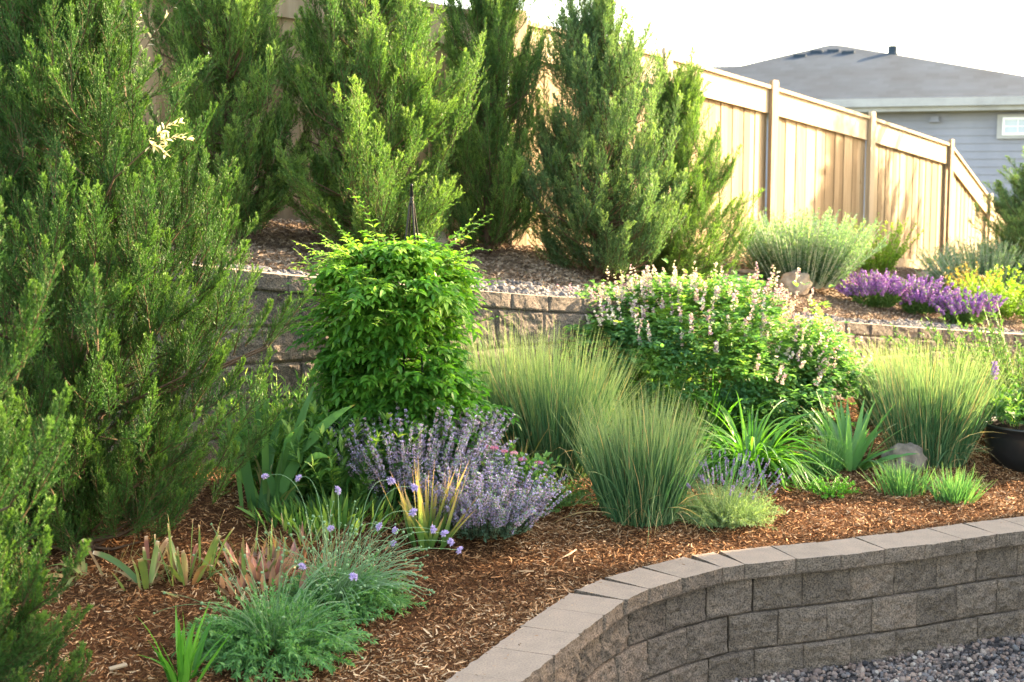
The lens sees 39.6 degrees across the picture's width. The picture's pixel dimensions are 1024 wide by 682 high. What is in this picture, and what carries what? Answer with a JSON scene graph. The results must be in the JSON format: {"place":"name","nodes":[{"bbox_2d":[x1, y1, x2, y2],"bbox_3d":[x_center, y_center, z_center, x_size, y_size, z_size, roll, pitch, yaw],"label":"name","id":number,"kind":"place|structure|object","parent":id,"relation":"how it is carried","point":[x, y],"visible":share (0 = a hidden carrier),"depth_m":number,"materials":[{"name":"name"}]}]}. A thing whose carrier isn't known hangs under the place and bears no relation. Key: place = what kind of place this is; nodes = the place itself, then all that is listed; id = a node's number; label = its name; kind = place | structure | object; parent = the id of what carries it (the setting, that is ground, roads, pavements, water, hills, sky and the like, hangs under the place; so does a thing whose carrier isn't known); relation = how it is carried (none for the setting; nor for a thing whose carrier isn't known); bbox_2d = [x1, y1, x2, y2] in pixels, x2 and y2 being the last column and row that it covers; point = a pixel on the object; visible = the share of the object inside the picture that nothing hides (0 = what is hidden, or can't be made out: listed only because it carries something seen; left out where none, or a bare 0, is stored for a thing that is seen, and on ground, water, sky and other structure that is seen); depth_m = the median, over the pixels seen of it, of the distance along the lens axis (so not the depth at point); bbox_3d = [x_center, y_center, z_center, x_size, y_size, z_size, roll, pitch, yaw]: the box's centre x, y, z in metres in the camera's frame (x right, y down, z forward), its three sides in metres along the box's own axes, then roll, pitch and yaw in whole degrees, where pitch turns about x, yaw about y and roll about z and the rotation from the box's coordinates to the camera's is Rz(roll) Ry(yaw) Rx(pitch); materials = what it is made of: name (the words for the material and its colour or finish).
{"place":"outdoors","nodes":[
{"label":"outdoors","id":0,"kind":"place"},
{"bbox_2d":[0,397,1023,681],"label":"mulch bed ground","id":1,"kind":"structure","parent":0,"point":[128,651],"depth_m":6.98,"materials":[{"name":"brown plant"}]},
{"bbox_2d":[0,195,106,681],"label":"juniper","id":2,"kind":"object","parent":1,"relation":"on","point":[19,661],"visible":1,"depth_m":4.61,"materials":[{"name":"green plant"}]},
{"bbox_2d":[42,539,138,586],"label":"trimmed iris","id":3,"kind":"object","parent":1,"relation":"on","point":[81,567],"visible":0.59,"depth_m":6.68,"materials":[{"name":"green plant"}]},
{"bbox_2d":[109,663,127,670],"bbox_3d":[-1.576,1.303,5.692,0.070,0.006,0.024,-10,19,-28],"label":"wood chip","id":4,"kind":"object","parent":1,"relation":"on","point":[115,667],"visible":1,"depth_m":5.69,"materials":[{"name":"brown wood"}]},
{"bbox_2d":[93,534,178,597],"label":"trimmed iris","id":5,"kind":"object","parent":1,"relation":"on","point":[144,566],"visible":0.97,"depth_m":6.61,"materials":[{"name":"green plant"}]},
{"bbox_2d":[0,0,313,557],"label":"juniper","id":6,"kind":"object","parent":1,"relation":"on","point":[65,65],"visible":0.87,"depth_m":6.56,"materials":[{"name":"green plant"}]},
{"bbox_2d":[88,118,193,235],"bbox_3d":[-1.679,-0.702,6.274,0.664,0.553,0.095,3,7,27],"label":"willow sprig","id":7,"kind":"object","parent":6,"relation":"attached to","point":[163,138],"visible":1,"depth_m":6.17,"materials":[{"name":"beige plant"}]},
{"bbox_2d":[134,509,240,585],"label":"trimmed iris","id":8,"kind":"object","parent":1,"relation":"on","point":[181,574],"visible":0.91,"depth_m":6.65,"materials":[{"name":"green plant"}]},
{"bbox_2d":[139,604,242,681],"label":"strap lily","id":9,"kind":"object","parent":1,"relation":"on","point":[189,654],"visible":0.99,"depth_m":5.58,"materials":[{"name":"green plant"}]},
{"bbox_2d":[214,521,283,577],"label":"trimmed iris","id":10,"kind":"object","parent":1,"relation":"on","point":[243,562],"visible":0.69,"depth_m":6.88,"materials":[{"name":"green plant"}]},
{"bbox_2d":[188,539,335,594],"bbox_3d":[-1.219,1.068,6.843,0.753,0.132,0.705,-2,7,-15],"label":"red sedum","id":11,"kind":"object","parent":1,"relation":"on","point":[271,571],"visible":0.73,"depth_m":6.81,"materials":[{"name":"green plant"}]},
{"bbox_2d":[153,516,379,681],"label":"scabiosa","id":12,"kind":"object","parent":1,"relation":"on","point":[293,637],"visible":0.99,"depth_m":5.90,"materials":[{"name":"green plant"}]},
{"bbox_2d":[191,365,367,491],"bbox_3d":[-1.332,0.494,8.409,1.138,0.716,1.178,0,7,0],"label":"leafy perennial","id":13,"kind":"object","parent":1,"relation":"on","point":[286,404],"visible":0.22,"depth_m":8.26,"materials":[{"name":"green plant"}]},
{"bbox_2d":[216,374,353,510],"bbox_3d":[-1.260,0.556,7.877,0.858,0.773,0.515,2,7,20],"label":"iris","id":14,"kind":"object","parent":1,"relation":"on","point":[271,485],"visible":0.72,"depth_m":7.82,"materials":[{"name":"green plant"}]},
{"bbox_2d":[244,496,328,534],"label":"green shoots","id":15,"kind":"object","parent":1,"relation":"on","point":[268,509],"visible":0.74,"depth_m":7.61,"materials":[{"name":"green plant"}]},
{"bbox_2d":[253,509,354,555],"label":"green shoots","id":16,"kind":"object","parent":1,"relation":"on","point":[301,532],"visible":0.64,"depth_m":7.31,"materials":[{"name":"green plant"}]},
{"bbox_2d":[235,482,414,538],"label":"green shoots","id":17,"kind":"object","parent":1,"relation":"on","point":[346,503],"visible":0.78,"depth_m":7.67,"materials":[{"name":"green plant"}]},
{"bbox_2d":[229,393,455,502],"bbox_3d":[-0.960,0.604,8.170,1.284,0.599,1.378,0,7,0],"label":"leafy perennial","id":18,"kind":"object","parent":1,"relation":"on","point":[328,474],"visible":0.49,"depth_m":7.90,"materials":[{"name":"green plant"}]},
{"bbox_2d":[261,473,462,626],"bbox_3d":[-0.763,0.926,6.581,0.831,0.611,0.898,2,7,18],"label":"scabiosa","id":19,"kind":"object","parent":1,"relation":"on","point":[371,598],"visible":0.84,"depth_m":6.53,"materials":[{"name":"green plant"}]},
{"bbox_2d":[278,188,521,503],"bbox_3d":[-0.654,0.022,8.412,1.422,1.848,1.415,0,7,0],"label":"climbing vine","id":20,"kind":"object","parent":1,"relation":"on","point":[361,280],"visible":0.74,"depth_m":8.08,"materials":[{"name":"green plant"}]},
{"bbox_2d":[395,184,430,375],"bbox_3d":[-0.587,-0.018,8.403,0.386,1.813,0.386,2,7,17],"label":"obelisk","id":21,"kind":"object","parent":1,"relation":"on","point":[411,206],"visible":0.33,"depth_m":8.31,"materials":[{"name":"black metal"}]},
{"bbox_2d":[327,396,518,508],"bbox_3d":[-0.541,0.613,8.251,1.172,0.621,1.197,-2,7,-19],"label":"catmint","id":22,"kind":"object","parent":1,"relation":"on","point":[432,457],"visible":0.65,"depth_m":7.94,"materials":[{"name":"purple plant"}]},
{"bbox_2d":[379,461,480,550],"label":"fading iris","id":23,"kind":"object","parent":1,"relation":"on","point":[425,520],"visible":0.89,"depth_m":7.42,"materials":[{"name":"yellow plant"}]},
{"bbox_2d":[403,449,571,541],"bbox_3d":[-0.140,0.825,7.779,0.927,0.467,0.958,0,7,0],"label":"catmint","id":24,"kind":"object","parent":1,"relation":"on","point":[503,510],"visible":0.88,"depth_m":7.60,"materials":[{"name":"purple plant"}]},
{"bbox_2d":[420,311,605,465],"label":"ornamental grass","id":25,"kind":"object","parent":1,"relation":"on","point":[491,399],"depth_m":9.22,"materials":[{"name":"green plant"}]},
{"bbox_2d":[481,425,554,466],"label":"fading iris","id":26,"kind":"object","parent":1,"relation":"on","point":[526,448],"visible":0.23,"depth_m":8.96,"materials":[{"name":"plant"}]},
{"bbox_2d":[515,475,547,525],"bbox_3d":[0.032,0.903,8.104,0.347,0.280,0.347,0,7,0],"label":"terracotta pot","id":27,"kind":"object","parent":1,"relation":"on","point":[529,490],"visible":0.06,"depth_m":7.97,"materials":[{"name":"ceramic"}]},
{"bbox_2d":[478,440,561,490],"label":"potted flowers","id":28,"kind":"object","parent":27,"relation":"in","point":[527,466],"visible":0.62,"depth_m":8.03,"materials":[{"name":"green plant"}]},
{"bbox_2d":[469,315,653,484],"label":"ornamental grass","id":29,"kind":"object","parent":1,"relation":"on","point":[538,420],"depth_m":8.99,"materials":[{"name":"green plant"}]},
{"bbox_2d":[543,472,600,512],"bbox_3d":[0.229,0.880,8.447,0.611,0.229,0.647,0,7,0],"label":"mound","id":30,"kind":"object","parent":1,"relation":"on","point":[573,495],"visible":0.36,"depth_m":8.41,"materials":[{"name":"green plant"}]},
{"bbox_2d":[557,333,691,415],"bbox_3d":[0.678,0.185,10.847,1.293,0.944,1.440,0,7,0],"label":"peony","id":31,"kind":"object","parent":1,"relation":"on","point":[639,376],"visible":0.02,"depth_m":10.62,"materials":[{"name":"green plant"}]},
{"bbox_2d":[549,377,738,544],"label":"ornamental grass","id":32,"kind":"object","parent":1,"relation":"on","point":[638,483],"depth_m":8.24,"materials":[{"name":"green plant"}]},
{"bbox_2d":[636,361,788,448],"bbox_3d":[1.440,0.447,10.220,1.174,0.649,1.040,-4,7,-29],"label":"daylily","id":33,"kind":"object","parent":1,"relation":"on","point":[716,412],"visible":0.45,"depth_m":10.11,"materials":[{"name":"green plant"}]},
{"bbox_2d":[556,258,892,442],"bbox_3d":[1.419,0.046,10.769,2.984,1.389,1.776,0,7,0],"label":"baptisia","id":34,"kind":"object","parent":1,"relation":"on","point":[815,354],"visible":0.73,"depth_m":10.32,"materials":[{"name":"green plant"}]},
{"bbox_2d":[670,449,793,530],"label":"lavender","id":35,"kind":"object","parent":1,"relation":"on","point":[737,513],"visible":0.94,"depth_m":8.36,"materials":[{"name":"green plant"}]},
{"bbox_2d":[668,391,848,492],"bbox_3d":[1.617,0.612,9.563,1.291,0.565,1.406,-1,7,-12],"label":"daylily","id":36,"kind":"object","parent":1,"relation":"on","point":[775,456],"visible":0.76,"depth_m":9.44,"materials":[{"name":"green plant"}]},
{"bbox_2d":[794,429,855,477],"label":"chives","id":37,"kind":"object","parent":1,"relation":"on","point":[833,462],"visible":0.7,"depth_m":9.54,"materials":[{"name":"green plant"}]},
{"bbox_2d":[799,472,861,498],"bbox_3d":[2.039,0.916,9.108,0.370,0.152,0.379,-5,8,-37],"label":"mound","id":38,"kind":"object","parent":1,"relation":"on","point":[835,487],"visible":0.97,"depth_m":9.09,"materials":[{"name":"green plant"}]},
{"bbox_2d":[780,391,922,477],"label":"iris","id":39,"kind":"object","parent":1,"relation":"on","point":[861,443],"visible":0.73,"depth_m":9.76,"materials":[{"name":"green plant"}]},
{"bbox_2d":[843,333,943,429],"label":"ornamental grass","id":40,"kind":"object","parent":1,"relation":"on","point":[864,392],"depth_m":11.38,"materials":[{"name":"green plant"}]},
{"bbox_2d":[859,457,935,497],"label":"chives","id":41,"kind":"object","parent":1,"relation":"on","point":[903,483],"visible":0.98,"depth_m":9.15,"materials":[{"name":"green plant"}]},
{"bbox_2d":[878,442,927,474],"bbox_3d":[2.697,0.807,9.814,0.345,0.222,0.289,-3,7,-23],"label":"rock","id":42,"kind":"object","parent":1,"relation":"on","point":[902,448],"visible":0.59,"depth_m":9.72,"materials":[{"name":"grey stone"}]},
{"bbox_2d":[911,473,953,496],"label":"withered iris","id":43,"kind":"object","parent":1,"relation":"on","point":[933,484],"visible":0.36,"depth_m":9.27,"materials":[{"name":"plant"}]},
{"bbox_2d":[849,327,1021,473],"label":"ornamental grass","id":44,"kind":"object","parent":1,"relation":"on","point":[945,427],"depth_m":9.93,"materials":[{"name":"green plant"}]},
{"bbox_2d":[881,287,1023,431],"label":"leafy shrub","id":45,"kind":"object","parent":1,"relation":"on","point":[1000,356],"visible":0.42,"depth_m":10.84,"materials":[{"name":"green plant"}]},
{"bbox_2d":[917,461,995,504],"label":"chives","id":46,"kind":"object","parent":1,"relation":"on","point":[950,490],"visible":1,"depth_m":8.99,"materials":[{"name":"green plant"}]},
{"bbox_2d":[940,335,1023,397],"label":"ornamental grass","id":47,"kind":"object","parent":1,"relation":"on","point":[986,358],"depth_m":11.63,"materials":[{"name":"green plant"}]},
{"bbox_2d":[983,416,1023,472],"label":"plant pot","id":48,"kind":"object","parent":1,"relation":"on","point":[1007,450],"visible":0.69,"depth_m":9.86,"materials":[{"name":"ceramic"}]},
{"bbox_2d":[960,361,1023,428],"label":"potted salvia","id":49,"kind":"object","parent":48,"relation":"in","point":[1015,410],"visible":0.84,"depth_m":9.97,"materials":[{"name":"green plant"}]},
{"bbox_2d":[0,262,1023,466],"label":"retaining wall","id":50,"kind":"structure","parent":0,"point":[530,309],"depth_m":9.82,"materials":[{"name":"stone"}]},
{"bbox_2d":[7,239,1023,332],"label":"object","id":51,"kind":"structure","parent":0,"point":[546,291],"depth_m":10.64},
{"bbox_2d":[12,195,1023,331],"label":"terrace ground","id":52,"kind":"structure","parent":0,"point":[584,277],"depth_m":11.75,"materials":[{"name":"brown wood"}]},
{"bbox_2d":[10,0,180,206],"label":"dappled willow","id":53,"kind":"object","parent":52,"relation":"on","point":[150,36],"visible":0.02,"depth_m":9.47,"materials":[{"name":"green plant"}]},
{"bbox_2d":[118,0,314,242],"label":"juniper","id":54,"kind":"object","parent":52,"relation":"on","point":[237,29],"visible":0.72,"depth_m":9.90,"materials":[{"name":"green plant"}]},
{"bbox_2d":[227,0,490,248],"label":"juniper","id":55,"kind":"object","parent":52,"relation":"on","point":[366,159],"visible":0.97,"depth_m":10.14,"materials":[{"name":"green plant"}]},
{"bbox_2d":[432,231,447,248],"bbox_3d":[-0.617,-0.815,11.445,0.217,0.153,0.182,0,7,0],"label":"rock","id":56,"kind":"object","parent":52,"relation":"on","point":[444,239],"visible":0.25,"depth_m":11.39,"materials":[{"name":"grey stone"}]},
{"bbox_2d":[422,0,586,255],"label":"juniper","id":57,"kind":"object","parent":52,"relation":"on","point":[495,118],"visible":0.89,"depth_m":11.36,"materials":[{"name":"green plant"}]},
{"bbox_2d":[9,0,1008,275],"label":"wooden fence","id":58,"kind":"object","parent":52,"relation":"on","point":[927,184],"visible":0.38,"depth_m":17.84,"materials":[{"name":"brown wood"}]},
{"bbox_2d":[515,0,688,281],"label":"juniper","id":59,"kind":"object","parent":52,"relation":"on","point":[599,65],"visible":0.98,"depth_m":11.38,"materials":[{"name":"green plant"}]},
{"bbox_2d":[611,31,765,282],"bbox_3d":[1.506,-1.474,12.201,1.154,2.334,1.286,-4,8,-31],"label":"juniper","id":60,"kind":"object","parent":52,"relation":"on","point":[698,200],"visible":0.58,"depth_m":12.04,"materials":[{"name":"green plant"}]},
{"bbox_2d":[729,269,764,273],"bbox_3d":[2.402,-0.723,14.682,0.446,0.044,0.182,2,7,17],"label":"rock","id":61,"kind":"object","parent":52,"relation":"on","point":[749,271],"visible":0.67,"depth_m":14.61,"materials":[{"name":"beige stone"}]},
{"bbox_2d":[778,270,812,294],"bbox_3d":[2.834,-0.595,14.289,0.307,0.248,0.297,5,8,39],"label":"rock","id":62,"kind":"object","parent":52,"relation":"on","point":[787,279],"visible":0.78,"depth_m":14.20,"materials":[{"name":"beige stone"}]},
{"bbox_2d":[721,203,891,288],"bbox_3d":[3.053,-0.999,14.797,1.733,0.863,1.776,0,7,0],"label":"silver shrub","id":63,"kind":"object","parent":52,"relation":"on","point":[827,257],"visible":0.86,"depth_m":14.41,"materials":[{"name":"green plant"}]},
{"bbox_2d":[834,268,916,307],"bbox_3d":[3.711,-0.556,14.611,0.848,0.407,0.864,0,7,0],"label":"salvia","id":64,"kind":"object","parent":52,"relation":"on","point":[876,291],"visible":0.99,"depth_m":14.44,"materials":[{"name":"purple plant"}]},
{"bbox_2d":[839,213,923,273],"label":"yellow green shrub","id":65,"kind":"object","parent":52,"relation":"on","point":[882,261],"visible":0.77,"depth_m":17.80,"materials":[{"name":"green plant"}]},
{"bbox_2d":[888,274,959,314],"bbox_3d":[4.227,-0.480,14.713,0.765,0.412,0.785,-4,8,-31],"label":"salvia","id":66,"kind":"object","parent":52,"relation":"on","point":[920,297],"visible":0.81,"depth_m":14.62,"materials":[{"name":"purple plant"}]},
{"bbox_2d":[915,271,943,278],"bbox_3d":[5.643,-0.891,19.142,0.514,0.112,0.357,0,7,0],"label":"rock","id":67,"kind":"object","parent":52,"relation":"on","point":[923,273],"visible":0.19,"depth_m":19.07,"materials":[{"name":"beige stone"}]},
{"bbox_2d":[909,235,1023,292],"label":"silver shrub","id":68,"kind":"object","parent":52,"relation":"on","point":[954,260],"visible":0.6,"depth_m":18.02,"materials":[{"name":"green plant"}]},
{"bbox_2d":[932,286,1007,324],"bbox_3d":[4.666,-0.362,14.592,0.842,0.396,0.835,0,7,0],"label":"salvia","id":69,"kind":"object","parent":52,"relation":"on","point":[978,302],"visible":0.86,"depth_m":14.46,"materials":[{"name":"purple plant"}]},
{"bbox_2d":[945,261,1003,299],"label":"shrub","id":70,"kind":"object","parent":52,"relation":"on","point":[982,278],"visible":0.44,"depth_m":16.62,"materials":[{"name":"yellow plant"}]},
{"bbox_2d":[946,263,1023,319],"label":"yellow green shrub","id":71,"kind":"object","parent":52,"relation":"on","point":[1008,307],"visible":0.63,"depth_m":15.48,"materials":[{"name":"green plant"}]},
{"bbox_2d":[967,155,1023,298],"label":"juniper","id":72,"kind":"object","parent":52,"relation":"on","point":[1010,207],"visible":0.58,"depth_m":18.39,"materials":[{"name":"green plant"}]},
{"bbox_2d":[421,0,1023,92],"label":"sky","id":73,"kind":"structure","parent":0,"point":[983,34],"materials":[{"name":"white"}]},
{"bbox_2d":[724,633,1023,681],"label":"gravel yard ground","id":74,"kind":"structure","parent":0,"point":[855,677],"depth_m":7.79,"materials":[{"name":"grey gravel"}]},
{"bbox_2d":[445,516,1023,681],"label":"retaining wall","id":75,"kind":"structure","parent":74,"relation":"on","point":[740,614],"depth_m":7.70,"materials":[{"name":"concrete"}]},
{"bbox_2d":[455,522,1001,678],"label":"bark crumbs","id":76,"kind":"object","parent":75,"relation":"on","point":[606,585],"visible":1,"depth_m":7.09,"materials":[{"name":"brown wood"}]},
{"label":"ground","id":77,"kind":"structure","parent":0,"visible":0},
{"bbox_2d":[658,44,1023,247],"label":"neighbour house","id":78,"kind":"structure","parent":77,"relation":"on","point":[976,114],"depth_m":33.55,"materials":[{"name":"wood"}]},
{"bbox_2d":[996,114,1023,138],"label":"window","id":79,"kind":"structure","parent":78,"relation":"in","point":[1009,126],"depth_m":32.67,"materials":[{"name":"white glass"}]}
]}

